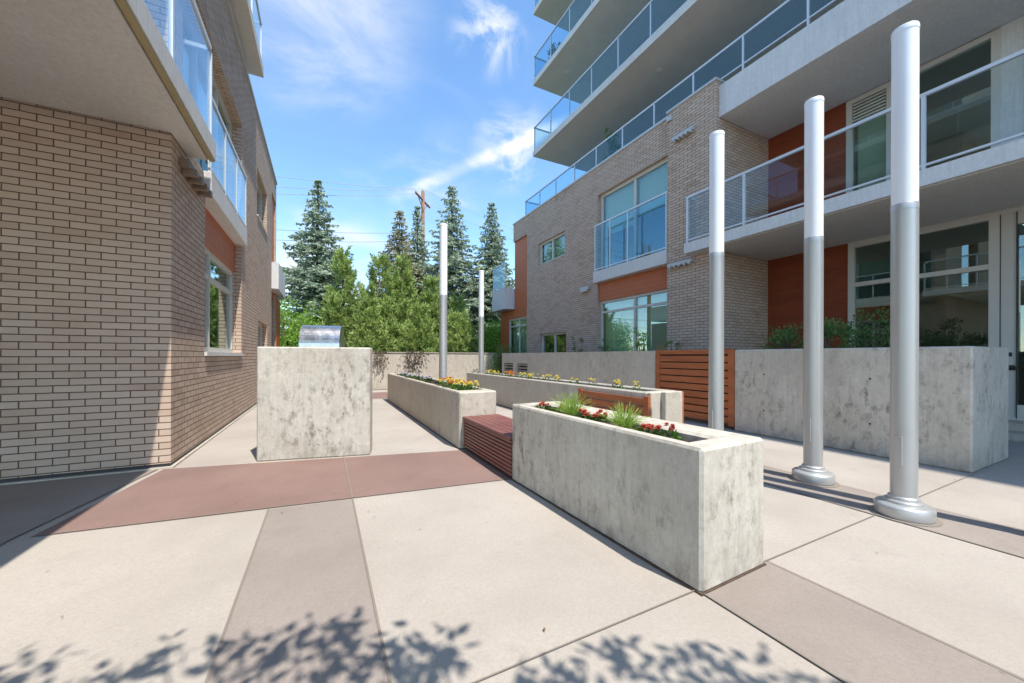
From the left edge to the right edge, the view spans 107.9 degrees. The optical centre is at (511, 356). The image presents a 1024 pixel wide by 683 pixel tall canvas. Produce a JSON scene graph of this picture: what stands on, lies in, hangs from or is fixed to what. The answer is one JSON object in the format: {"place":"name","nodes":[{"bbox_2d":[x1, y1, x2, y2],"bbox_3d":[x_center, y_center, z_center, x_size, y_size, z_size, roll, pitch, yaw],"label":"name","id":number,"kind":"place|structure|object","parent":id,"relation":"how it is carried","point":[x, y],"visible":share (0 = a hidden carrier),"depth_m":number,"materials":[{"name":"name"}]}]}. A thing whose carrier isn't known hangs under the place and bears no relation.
{"place":"outdoors","nodes":[
{"label":"outdoors","id":0,"kind":"place"},
{"bbox_2d":[0,470,153,543],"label":"grey paving","id":1,"kind":"structure","parent":0,"point":[24,507],"depth_m":3.40,"materials":[{"name":"grey concrete"}]},
{"bbox_2d":[0,390,1023,682],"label":"pavement","id":2,"kind":"structure","parent":0,"point":[472,582],"depth_m":2.13,"materials":[{"name":"beige concrete"}]},
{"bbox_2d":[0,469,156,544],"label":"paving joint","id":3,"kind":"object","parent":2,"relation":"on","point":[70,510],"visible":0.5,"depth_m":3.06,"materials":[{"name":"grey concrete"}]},
{"bbox_2d":[0,0,284,484],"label":"apartment building","id":4,"kind":"structure","parent":2,"relation":"on","point":[142,282],"depth_m":4.09,"materials":[{"name":"beige brick"}]},
{"bbox_2d":[183,0,231,200],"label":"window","id":5,"kind":"structure","parent":4,"relation":"in","point":[194,77],"depth_m":6.66,"materials":[{"name":"blue glass"}]},
{"bbox_2d":[205,247,232,352],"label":"window","id":6,"kind":"structure","parent":4,"relation":"in","point":[215,289],"depth_m":7.80,"materials":[{"name":"clear glass"}]},
{"bbox_2d":[257,182,261,220],"bbox_3d":[-7.335,-4.397,10.655,0.090,1.250,1.950,0,0,-27],"label":"window","id":7,"kind":"structure","parent":4,"relation":"in","point":[259,195],"depth_m":11.36,"materials":[{"name":"grey glass"}]},
{"bbox_2d":[258,323,261,346],"bbox_3d":[-7.418,-0.582,10.798,0.090,0.800,1.830,0,0,-27],"label":"window","id":8,"kind":"structure","parent":4,"relation":"in","point":[259,325],"depth_m":11.44,"materials":[{"name":"clear glass"}]},
{"bbox_2d":[271,301,271,346],"bbox_3d":[-8.579,-0.450,13.114,0.090,3.150,1.150,0,0,-27],"label":"window","id":9,"kind":"structure","parent":4,"relation":"in","point":[271,301],"depth_m":13.62,"materials":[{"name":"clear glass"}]},
{"bbox_2d":[204,509,268,682],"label":"paving joint","id":10,"kind":"object","parent":2,"relation":"on","point":[222,636],"visible":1,"depth_m":1.89,"materials":[{"name":"grey concrete"}]},
{"bbox_2d":[31,450,511,536],"bbox_3d":[-1.983,1.290,4.112,3.741,0.001,1.696,0,0,-21],"label":"red paving band","id":11,"kind":"object","parent":2,"relation":"on","point":[173,494],"visible":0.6,"depth_m":3.77,"materials":[{"name":"red concrete"}]},
{"bbox_2d":[33,478,510,535],"bbox_3d":[-1.696,1.286,3.321,3.723,0.001,0.010,0,0,-21],"label":"paving joint","id":12,"kind":"object","parent":11,"relation":"on","point":[259,508],"visible":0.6,"depth_m":3.14,"materials":[{"name":"grey concrete"}]},
{"bbox_2d":[208,499,388,682],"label":"paving band","id":13,"kind":"object","parent":2,"relation":"on","point":[303,611],"visible":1,"depth_m":1.91,"materials":[{"name":"beige concrete"}]},
{"bbox_2d":[257,347,372,461],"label":"concrete block","id":14,"kind":"structure","parent":2,"relation":"on","point":[314,402],"depth_m":4.74,"materials":[{"name":"grey concrete"}]},
{"bbox_2d":[299,325,344,346],"bbox_3d":[-2.681,0.422,5.419,1.000,1.740,0.680,0,0,-15],"label":"barbecue grill","id":15,"kind":"object","parent":14,"relation":"on","point":[319,336],"visible":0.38,"depth_m":5.21,"materials":[{"name":"metal"}]},
{"bbox_2d":[343,456,391,682],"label":"paving joint","id":16,"kind":"object","parent":2,"relation":"on","point":[381,640],"visible":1,"depth_m":2.00,"materials":[{"name":"grey concrete"}]},
{"bbox_2d":[372,392,387,398],"bbox_3d":[-3.732,1.285,12.795,7.900,0.001,2.200,0,0,-27],"label":"red paving band","id":17,"kind":"object","parent":2,"relation":"on","point":[377,395],"depth_m":12.34,"materials":[{"name":"concrete"}]},
{"bbox_2d":[388,373,495,449],"bbox_3d":[-1.956,0.894,8.258,0.584,0.800,6.554,0,0,-27],"label":"concrete planter","id":18,"kind":"object","parent":2,"relation":"on","point":[440,411],"visible":0.77,"depth_m":6.06,"materials":[{"name":"concrete"}]},
{"bbox_2d":[406,374,418,378],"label":"flowering plant","id":19,"kind":"object","parent":18,"relation":"on","point":[412,376],"visible":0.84,"depth_m":8.98,"materials":[{"name":"white plant"}]},
{"bbox_2d":[419,376,432,382],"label":"flowering plant","id":20,"kind":"object","parent":18,"relation":"in","point":[425,378],"visible":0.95,"depth_m":7.97,"materials":[{"name":"white plant"}]},
{"bbox_2d":[435,378,451,386],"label":"flowering plant","id":21,"kind":"object","parent":18,"relation":"on","point":[440,382],"visible":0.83,"depth_m":6.36,"materials":[{"name":"yellow plant"}]},
{"bbox_2d":[439,223,447,381],"bbox_3d":[-1.407,-0.709,7.636,0.424,4.002,0.424,0,0,3],"label":"light pole","id":22,"kind":"object","parent":18,"relation":"on","point":[443,300],"visible":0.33,"depth_m":7.57,"materials":[{"name":"silver metal"}]},
{"bbox_2d":[443,379,462,389],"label":"flowering plant","id":23,"kind":"object","parent":18,"relation":"on","point":[452,381],"visible":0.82,"depth_m":6.05,"materials":[{"name":"orange plant"}]},
{"bbox_2d":[449,380,470,390],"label":"flowering plant","id":24,"kind":"object","parent":18,"relation":"on","point":[460,382],"visible":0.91,"depth_m":5.79,"materials":[{"name":"yellow plant"}]},
{"bbox_2d":[456,380,474,389],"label":"flowering plant","id":25,"kind":"object","parent":18,"relation":"on","point":[464,387],"visible":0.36,"depth_m":6.00,"materials":[{"name":"orange plant"}]},
{"bbox_2d":[462,380,481,389],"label":"flowering plant","id":26,"kind":"object","parent":18,"relation":"on","point":[470,383],"visible":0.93,"depth_m":5.81,"materials":[{"name":"yellow plant"}]},
{"bbox_2d":[463,414,512,475],"bbox_3d":[-0.116,1.055,4.692,0.546,0.430,1.475,0,0,-27],"label":"slatted bench","id":27,"kind":"object","parent":2,"relation":"on","point":[489,438],"visible":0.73,"depth_m":4.52,"materials":[{"name":"brown wood"}]},
{"bbox_2d":[502,351,655,388],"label":"concrete wall","id":28,"kind":"structure","parent":2,"relation":"on","point":[627,368],"depth_m":10.13,"materials":[{"name":"concrete"}]},
{"bbox_2d":[656,349,736,426],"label":"wooden gate","id":29,"kind":"structure","parent":28,"relation":"attached to","point":[685,372],"depth_m":7.37,"materials":[{"name":"brown wood"}]},
{"bbox_2d":[511,401,766,596],"bbox_3d":[0.788,0.902,3.138,0.634,0.800,2.189,0,0,-29],"label":"concrete planter","id":30,"kind":"object","parent":2,"relation":"on","point":[686,510],"visible":0.9,"depth_m":2.33,"materials":[{"name":"concrete"}]},
{"bbox_2d":[533,401,551,410],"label":"flowering plant","id":31,"kind":"object","parent":30,"relation":"on","point":[543,404],"visible":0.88,"depth_m":3.78,"materials":[{"name":"red plant"}]},
{"bbox_2d":[552,403,562,412],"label":"flowering plant","id":32,"kind":"object","parent":30,"relation":"on","point":[553,410],"visible":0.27,"depth_m":3.65,"materials":[{"name":"green plant"}]},
{"bbox_2d":[545,391,594,415],"bbox_3d":[0.529,0.430,3.476,0.478,0.264,0.461,0,0,45],"label":"grass tuft","id":33,"kind":"object","parent":30,"relation":"on","point":[572,408],"visible":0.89,"depth_m":3.42,"materials":[{"name":"green plant"}]},
{"bbox_2d":[572,408,593,419],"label":"flowering plant","id":34,"kind":"object","parent":30,"relation":"on","point":[587,415],"visible":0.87,"depth_m":3.23,"materials":[{"name":"red plant"}]},
{"bbox_2d":[589,409,609,422],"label":"flowering plant","id":35,"kind":"object","parent":30,"relation":"in","point":[597,414],"visible":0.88,"depth_m":3.16,"materials":[{"name":"red plant"}]},
{"bbox_2d":[600,400,651,428],"bbox_3d":[0.877,0.449,2.893,0.401,0.228,0.416,0,0,-27],"label":"grass tuft","id":36,"kind":"object","parent":30,"relation":"on","point":[626,420],"visible":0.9,"depth_m":2.85,"materials":[{"name":"green plant"}]},
{"bbox_2d":[629,423,655,433],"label":"flowering plant","id":37,"kind":"object","parent":30,"relation":"in","point":[643,426],"visible":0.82,"depth_m":2.64,"materials":[{"name":"red plant"}]},
{"bbox_2d":[651,422,681,439],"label":"flowering plant","id":38,"kind":"object","parent":30,"relation":"in","point":[670,429],"visible":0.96,"depth_m":2.55,"materials":[{"name":"red plant"}]},
{"bbox_2d":[684,416,734,427],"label":"terrace","id":39,"kind":"structure","parent":2,"relation":"on","point":[700,420],"depth_m":7.51,"materials":[{"name":"grey concrete"}]},
{"bbox_2d":[570,336,583,351],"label":"shrub","id":40,"kind":"object","parent":39,"relation":"on","point":[574,347],"visible":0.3,"depth_m":12.75,"materials":[{"name":"green plant"}]},
{"bbox_2d":[598,338,611,351],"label":"shrub","id":41,"kind":"object","parent":39,"relation":"on","point":[604,349],"visible":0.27,"depth_m":11.58,"materials":[{"name":"green plant"}]},
{"bbox_2d":[630,326,649,350],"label":"shrub","id":42,"kind":"object","parent":39,"relation":"on","point":[639,344],"visible":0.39,"depth_m":10.16,"materials":[{"name":"green plant"}]},
{"bbox_2d":[664,340,681,349],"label":"shrub","id":43,"kind":"object","parent":39,"relation":"on","point":[669,342],"visible":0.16,"depth_m":9.45,"materials":[{"name":"green plant"}]},
{"bbox_2d":[471,474,972,682],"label":"paving joint","id":44,"kind":"object","parent":2,"relation":"on","point":[660,604],"visible":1,"depth_m":1.83,"materials":[{"name":"grey concrete"}]},
{"bbox_2d":[492,0,1023,420],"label":"apartment tower","id":45,"kind":"structure","parent":2,"relation":"on","point":[613,249],"depth_m":9.31,"materials":[{"name":"beige brick"}]},
{"bbox_2d":[509,316,526,352],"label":"window","id":46,"kind":"structure","parent":45,"relation":"in","point":[519,325],"depth_m":18.75,"materials":[{"name":"clear glass"}]},
{"bbox_2d":[540,232,564,264],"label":"window","id":47,"kind":"structure","parent":45,"relation":"in","point":[554,248],"depth_m":15.92,"materials":[{"name":"clear glass"}]},
{"bbox_2d":[542,332,565,352],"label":"window","id":48,"kind":"structure","parent":45,"relation":"in","point":[555,342],"depth_m":16.86,"materials":[{"name":"clear glass"}]},
{"bbox_2d":[547,42,561,58],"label":"potted plant","id":49,"kind":"object","parent":45,"relation":"on","point":[554,49],"visible":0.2,"depth_m":16.63,"materials":[{"name":"green plant"}]},
{"bbox_2d":[600,289,666,351],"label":"window","id":50,"kind":"structure","parent":45,"relation":"in","point":[647,311],"depth_m":11.98,"materials":[{"name":"clear glass"}]},
{"bbox_2d":[601,158,666,269],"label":"window","id":51,"kind":"structure","parent":45,"relation":"in","point":[647,221],"depth_m":12.91,"materials":[{"name":"clear glass"}]},
{"bbox_2d":[846,28,999,192],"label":"window","id":52,"kind":"structure","parent":45,"relation":"in","point":[962,116],"depth_m":8.26,"materials":[{"name":"clear glass"}]},
{"bbox_2d":[848,213,1023,404],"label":"window","id":53,"kind":"structure","parent":45,"relation":"in","point":[958,260],"depth_m":8.54,"materials":[{"name":"clear glass"}]},
{"bbox_2d":[1001,211,1023,417],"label":"door","id":54,"kind":"structure","parent":45,"relation":"in","point":[1008,221],"depth_m":6.45,"materials":[{"name":"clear glass"}]},
{"bbox_2d":[496,405,1023,557],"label":"paving band","id":55,"kind":"object","parent":2,"relation":"on","point":[1006,539],"depth_m":2.99,"materials":[{"name":"grey concrete"}]},
{"bbox_2d":[467,372,683,423],"bbox_3d":[0.537,0.907,8.901,0.740,0.790,7.717,0,0,-27],"label":"concrete planter","id":56,"kind":"object","parent":55,"relation":"on","point":[664,404],"visible":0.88,"depth_m":6.66,"materials":[{"name":"concrete"}]},
{"bbox_2d":[479,270,483,373],"bbox_3d":[-0.967,-0.708,11.726,0.424,4.002,0.424,0,0,3],"label":"light pole","id":57,"kind":"object","parent":56,"relation":"on","point":[481,321],"visible":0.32,"depth_m":11.66,"materials":[{"name":"silver metal"}]},
{"bbox_2d":[518,372,528,377],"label":"flowering plant","id":58,"kind":"object","parent":56,"relation":"on","point":[521,375],"visible":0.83,"depth_m":9.11,"materials":[{"name":"yellow plant"}]},
{"bbox_2d":[526,373,539,380],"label":"flowering plant","id":59,"kind":"object","parent":56,"relation":"on","point":[532,376],"visible":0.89,"depth_m":8.67,"materials":[{"name":"yellow plant"}]},
{"bbox_2d":[540,374,552,380],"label":"flowering plant","id":60,"kind":"object","parent":56,"relation":"on","point":[545,378],"visible":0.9,"depth_m":8.22,"materials":[{"name":"yellow plant"}]},
{"bbox_2d":[569,377,578,383],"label":"flowering plant","id":61,"kind":"object","parent":56,"relation":"on","point":[576,380],"visible":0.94,"depth_m":7.34,"materials":[{"name":"yellow plant"}]},
{"bbox_2d":[610,379,624,388],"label":"flowering plant","id":62,"kind":"object","parent":56,"relation":"on","point":[617,383],"visible":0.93,"depth_m":6.27,"materials":[{"name":"yellow plant"}]},
{"bbox_2d":[631,381,642,390],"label":"flowering plant","id":63,"kind":"object","parent":56,"relation":"on","point":[637,387],"visible":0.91,"depth_m":5.86,"materials":[{"name":"yellow plant"}]},
{"bbox_2d":[708,130,724,430],"bbox_3d":[2.471,-0.698,4.511,0.424,4.002,0.424,0,0,-22],"label":"light pole","id":64,"kind":"object","parent":55,"relation":"on","point":[716,298],"visible":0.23,"depth_m":4.44,"materials":[{"name":"silver metal"}]},
{"bbox_2d":[709,410,712,428],"bbox_3d":[2.389,0.763,4.479,0.011,0.240,0.050,0,0,-22],"label":"access door","id":65,"kind":"structure","parent":64,"relation":"in","point":[710,411],"depth_m":4.47,"materials":[{"name":"silver metal"}]},
{"bbox_2d":[788,96,839,487],"bbox_3d":[3.172,-0.696,3.924,0.424,4.002,0.424,0,0,-22],"label":"light pole","id":66,"kind":"object","parent":55,"relation":"on","point":[810,470],"visible":1,"depth_m":3.86,"materials":[{"name":"silver metal"}]},
{"bbox_2d":[805,418,810,441],"bbox_3d":[3.089,0.765,3.892,0.011,0.240,0.050,0,0,-22],"label":"access door","id":67,"kind":"structure","parent":66,"relation":"in","point":[807,421],"depth_m":3.89,"materials":[{"name":"silver metal"}]},
{"bbox_2d":[763,482,1021,556],"bbox_3d":[4.115,1.303,0.852,0.010,0.001,9.800,0,0,-27],"label":"paving joint","id":68,"kind":"object","parent":55,"relation":"on","point":[906,523],"depth_m":2.84,"materials":[{"name":"grey concrete"}]},
{"bbox_2d":[868,20,942,526],"bbox_3d":[3.225,-0.695,3.066,0.424,4.002,0.424,0,0,-22],"label":"light pole","id":69,"kind":"object","parent":55,"relation":"on","point":[901,502],"visible":1,"depth_m":3.00,"materials":[{"name":"silver metal"}]},
{"bbox_2d":[894,436,902,465],"bbox_3d":[3.142,0.765,3.034,0.011,0.240,0.050,0,0,-22],"label":"access door","id":70,"kind":"structure","parent":69,"relation":"in","point":[898,440],"depth_m":3.03,"materials":[{"name":"silver metal"}]},
{"bbox_2d":[707,561,1023,682],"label":"paving band","id":71,"kind":"object","parent":2,"relation":"on","point":[846,639],"visible":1,"depth_m":1.74,"materials":[{"name":"beige concrete"}]},
{"bbox_2d":[705,594,847,682],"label":"paving joint","id":72,"kind":"object","parent":71,"relation":"on","point":[780,641],"visible":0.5,"depth_m":1.69,"materials":[{"name":"grey concrete"}]},
{"bbox_2d":[735,346,1008,472],"bbox_3d":[5.176,0.593,5.713,1.402,1.445,2.720,0,0,-27],"label":"raised planter","id":73,"kind":"object","parent":2,"relation":"on","point":[963,408],"visible":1,"depth_m":4.88,"materials":[{"name":"concrete"}]},
{"bbox_2d":[761,322,803,348],"bbox_3d":[4.687,-0.285,6.457,0.722,0.611,0.690,0,0,29],"label":"shrub","id":74,"kind":"object","parent":73,"relation":"in","point":[781,343],"visible":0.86,"depth_m":6.38,"materials":[{"name":"green plant"}]},
{"bbox_2d":[823,316,858,347],"bbox_3d":[5.068,-0.315,5.924,0.661,0.695,0.718,0,0,40],"label":"shrub","id":75,"kind":"object","parent":73,"relation":"in","point":[828,326],"visible":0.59,"depth_m":5.81,"materials":[{"name":"green plant"}]},
{"bbox_2d":[837,305,889,347],"bbox_3d":[6.524,0.202,6.846,1.131,2.239,1.157,0,0,-27],"label":"shrub","id":76,"kind":"object","parent":73,"relation":"in","point":[868,336],"visible":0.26,"depth_m":6.71,"materials":[{"name":"green plant"}]},
{"bbox_2d":[763,465,1021,529],"bbox_3d":[2.158,1.297,6.137,0.010,0.001,21.000,0,0,-27],"label":"paving joint","id":77,"kind":"object","parent":2,"relation":"on","point":[933,507],"depth_m":3.16,"materials":[{"name":"grey concrete"}]},
{"bbox_2d":[766,560,1023,678],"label":"paving joint","id":78,"kind":"object","parent":2,"relation":"on","point":[903,623],"visible":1,"depth_m":1.80,"materials":[{"name":"grey concrete"}]},
{"bbox_2d":[1008,420,1023,441],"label":"entrance steps","id":79,"kind":"structure","parent":2,"relation":"on","point":[1015,430],"depth_m":6.00,"materials":[{"name":"concrete"}]},
{"bbox_2d":[602,127,620,159],"bbox_3d":[3.600,-7.202,13.316,0.676,2.125,0.650,0,0,-27],"label":"potted plant","id":80,"kind":"object","parent":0,"point":[613,146],"visible":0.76,"depth_m":13.27,"materials":[{"name":"green plant"}]},
{"bbox_2d":[249,0,1023,327],"label":"sky","id":81,"kind":"structure","parent":0,"point":[430,95],"materials":[{"name":"blue"}]},
{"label":"lawn","id":82,"kind":"structure","parent":0,"visible":0},
{"bbox_2d":[279,296,320,346],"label":"leafy tree","id":83,"kind":"object","parent":82,"relation":"on","point":[284,342],"visible":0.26,"depth_m":19.15,"materials":[{"name":"green plant"}]},
{"bbox_2d":[280,303,332,346],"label":"leafy tree","id":84,"kind":"object","parent":82,"relation":"on","point":[318,322],"depth_m":20.81,"materials":[{"name":"green plant"}]},
{"bbox_2d":[277,180,360,346],"bbox_3d":[-12.371,-5.051,24.041,8.320,12.629,8.452,0,0,26],"label":"spruce tree","id":85,"kind":"object","parent":82,"relation":"on","point":[313,277],"visible":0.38,"depth_m":23.31,"materials":[{"name":"green plant"}]},
{"bbox_2d":[315,245,364,346],"bbox_3d":[-8.300,-2.156,18.473,2.871,6.864,2.835,0,0,-27],"label":"leafy tree","id":86,"kind":"object","parent":82,"relation":"on","point":[334,313],"visible":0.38,"depth_m":18.00,"materials":[{"name":"green plant"}]},
{"bbox_2d":[350,251,409,349],"bbox_3d":[-6.863,-2.068,19.419,3.729,6.696,3.737,0,0,-27],"label":"pine tree","id":87,"kind":"object","parent":82,"relation":"on","point":[380,262],"visible":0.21,"depth_m":19.09,"materials":[{"name":"green plant"}]},
{"bbox_2d":[369,210,423,318],"bbox_3d":[-8.432,-5.062,29.434,9.852,12.674,8.964,0,0,-27],"label":"spruce tree","id":88,"kind":"object","parent":82,"relation":"on","point":[400,237],"visible":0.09,"depth_m":28.87,"materials":[{"name":"green plant"}]},
{"bbox_2d":[382,250,428,343],"bbox_3d":[-5.886,-2.287,20.736,3.119,7.139,3.730,0,0,-27],"label":"pine tree","id":89,"kind":"object","parent":82,"relation":"on","point":[402,309],"visible":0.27,"depth_m":20.34,"materials":[{"name":"green plant"}]},
{"bbox_2d":[406,206,431,295],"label":"spruce tree","id":90,"kind":"object","parent":82,"relation":"on","point":[420,242],"visible":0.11,"depth_m":30.63,"materials":[{"name":"green plant"}]},
{"bbox_2d":[415,188,429,278],"bbox_3d":[-8.011,-6.804,33.004,0.652,16.160,3.194,0,0,13],"label":"utility pole","id":91,"kind":"object","parent":82,"relation":"on","point":[423,203],"visible":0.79,"depth_m":32.85,"materials":[{"name":"brown wood"}]},
{"bbox_2d":[276,229,410,232],"bbox_3d":[-12.918,-8.838,25.393,0.037,4.437,18.218,0,0,34],"label":"power line","id":92,"kind":"object","parent":91,"relation":"attached to","point":[334,232],"visible":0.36,"depth_m":25.05,"materials":[{"name":"metal"}]},
{"bbox_2d":[278,176,411,188],"bbox_3d":[-12.908,-12.263,25.393,0.037,5.186,18.220,0,0,34],"label":"power line","id":93,"kind":"object","parent":91,"relation":"attached to","point":[346,184],"visible":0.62,"depth_m":26.91,"materials":[{"name":"metal"}]},
{"bbox_2d":[276,186,414,190],"bbox_3d":[-13.025,-11.439,24.646,0.037,5.436,16.860,0,0,36],"label":"power line","id":94,"kind":"object","parent":91,"relation":"attached to","point":[338,189],"visible":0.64,"depth_m":25.83,"materials":[{"name":"metal"}]},
{"bbox_2d":[276,193,418,195],"bbox_3d":[-12.968,-11.188,25.029,0.037,5.936,17.554,0,0,35],"label":"power line","id":95,"kind":"object","parent":91,"relation":"attached to","point":[345,195],"visible":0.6,"depth_m":26.75,"materials":[{"name":"metal"}]},
{"bbox_2d":[417,274,450,337],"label":"pine tree","id":96,"kind":"object","parent":82,"relation":"on","point":[431,298],"visible":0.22,"depth_m":20.45,"materials":[{"name":"green plant"}]},
{"bbox_2d":[407,185,499,333],"bbox_3d":[-4.556,-6.008,29.163,9.570,14.589,10.990,0,0,6],"label":"spruce tree","id":97,"kind":"object","parent":82,"relation":"on","point":[455,262],"visible":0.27,"depth_m":28.47,"materials":[{"name":"green plant"}]},
{"bbox_2d":[447,292,472,333],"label":"pine tree","id":98,"kind":"object","parent":82,"relation":"on","point":[459,304],"visible":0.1,"depth_m":22.18,"materials":[{"name":"green plant"}]},
{"bbox_2d":[448,202,514,341],"bbox_3d":[-1.560,-5.416,29.385,9.159,13.423,9.478,0,0,-27],"label":"spruce tree","id":99,"kind":"object","parent":82,"relation":"on","point":[488,252],"visible":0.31,"depth_m":28.95,"materials":[{"name":"green plant"}]},
{"bbox_2d":[474,318,500,352],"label":"leafy tree","id":100,"kind":"object","parent":82,"relation":"on","point":[492,335],"visible":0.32,"depth_m":21.71,"materials":[{"name":"green plant"}]},
{"bbox_2d":[489,242,512,287],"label":"spruce tree","id":101,"kind":"object","parent":82,"relation":"on","point":[502,263],"visible":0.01,"depth_m":37.22,"materials":[{"name":"green plant"}]},
{"label":"ground","id":102,"kind":"structure","parent":0,"visible":0},
{"bbox_2d":[391,302,438,351],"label":"pine tree","id":103,"kind":"object","parent":102,"relation":"on","point":[418,334],"visible":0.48,"depth_m":17.89,"materials":[{"name":"green plant"}]},
{"bbox_2d":[372,352,498,389],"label":"concrete wall","id":104,"kind":"structure","parent":102,"relation":"on","point":[460,365],"depth_m":15.30,"materials":[{"name":"beige concrete"}]},
{"bbox_2d":[374,350,388,372],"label":"trailing plant","id":105,"kind":"object","parent":104,"relation":"on","point":[379,354],"visible":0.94,"depth_m":14.31,"materials":[{"name":"brown plant"}]},
{"bbox_2d":[397,350,429,372],"bbox_3d":[-3.969,0.205,14.944,1.304,0.934,0.350,0,0,-27],"label":"trailing plant","id":106,"kind":"object","parent":104,"relation":"on","point":[415,359],"visible":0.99,"depth_m":14.89,"materials":[{"name":"brown plant"}]},
{"bbox_2d":[487,342,521,373],"bbox_3d":[-0.330,0.350,15.938,1.598,2.021,1.645,0,0,-27],"label":"hedge","id":107,"kind":"object","parent":102,"relation":"on","point":[499,361],"visible":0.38,"depth_m":15.74,"materials":[{"name":"green plant"}]},
{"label":"lane","id":108,"kind":"structure","parent":0,"visible":0},
{"bbox_2d":[345,293,396,351],"bbox_3d":[-6.717,-0.863,17.425,2.223,4.296,2.661,0,0,14],"label":"pine tree","id":109,"kind":"object","parent":108,"relation":"on","point":[368,330],"visible":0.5,"depth_m":17.03,"materials":[{"name":"green plant"}]},
{"bbox_2d":[447,308,484,352],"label":"pine tree","id":110,"kind":"object","parent":108,"relation":"on","point":[460,339],"visible":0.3,"depth_m":18.64,"materials":[{"name":"green plant"}]}
]}

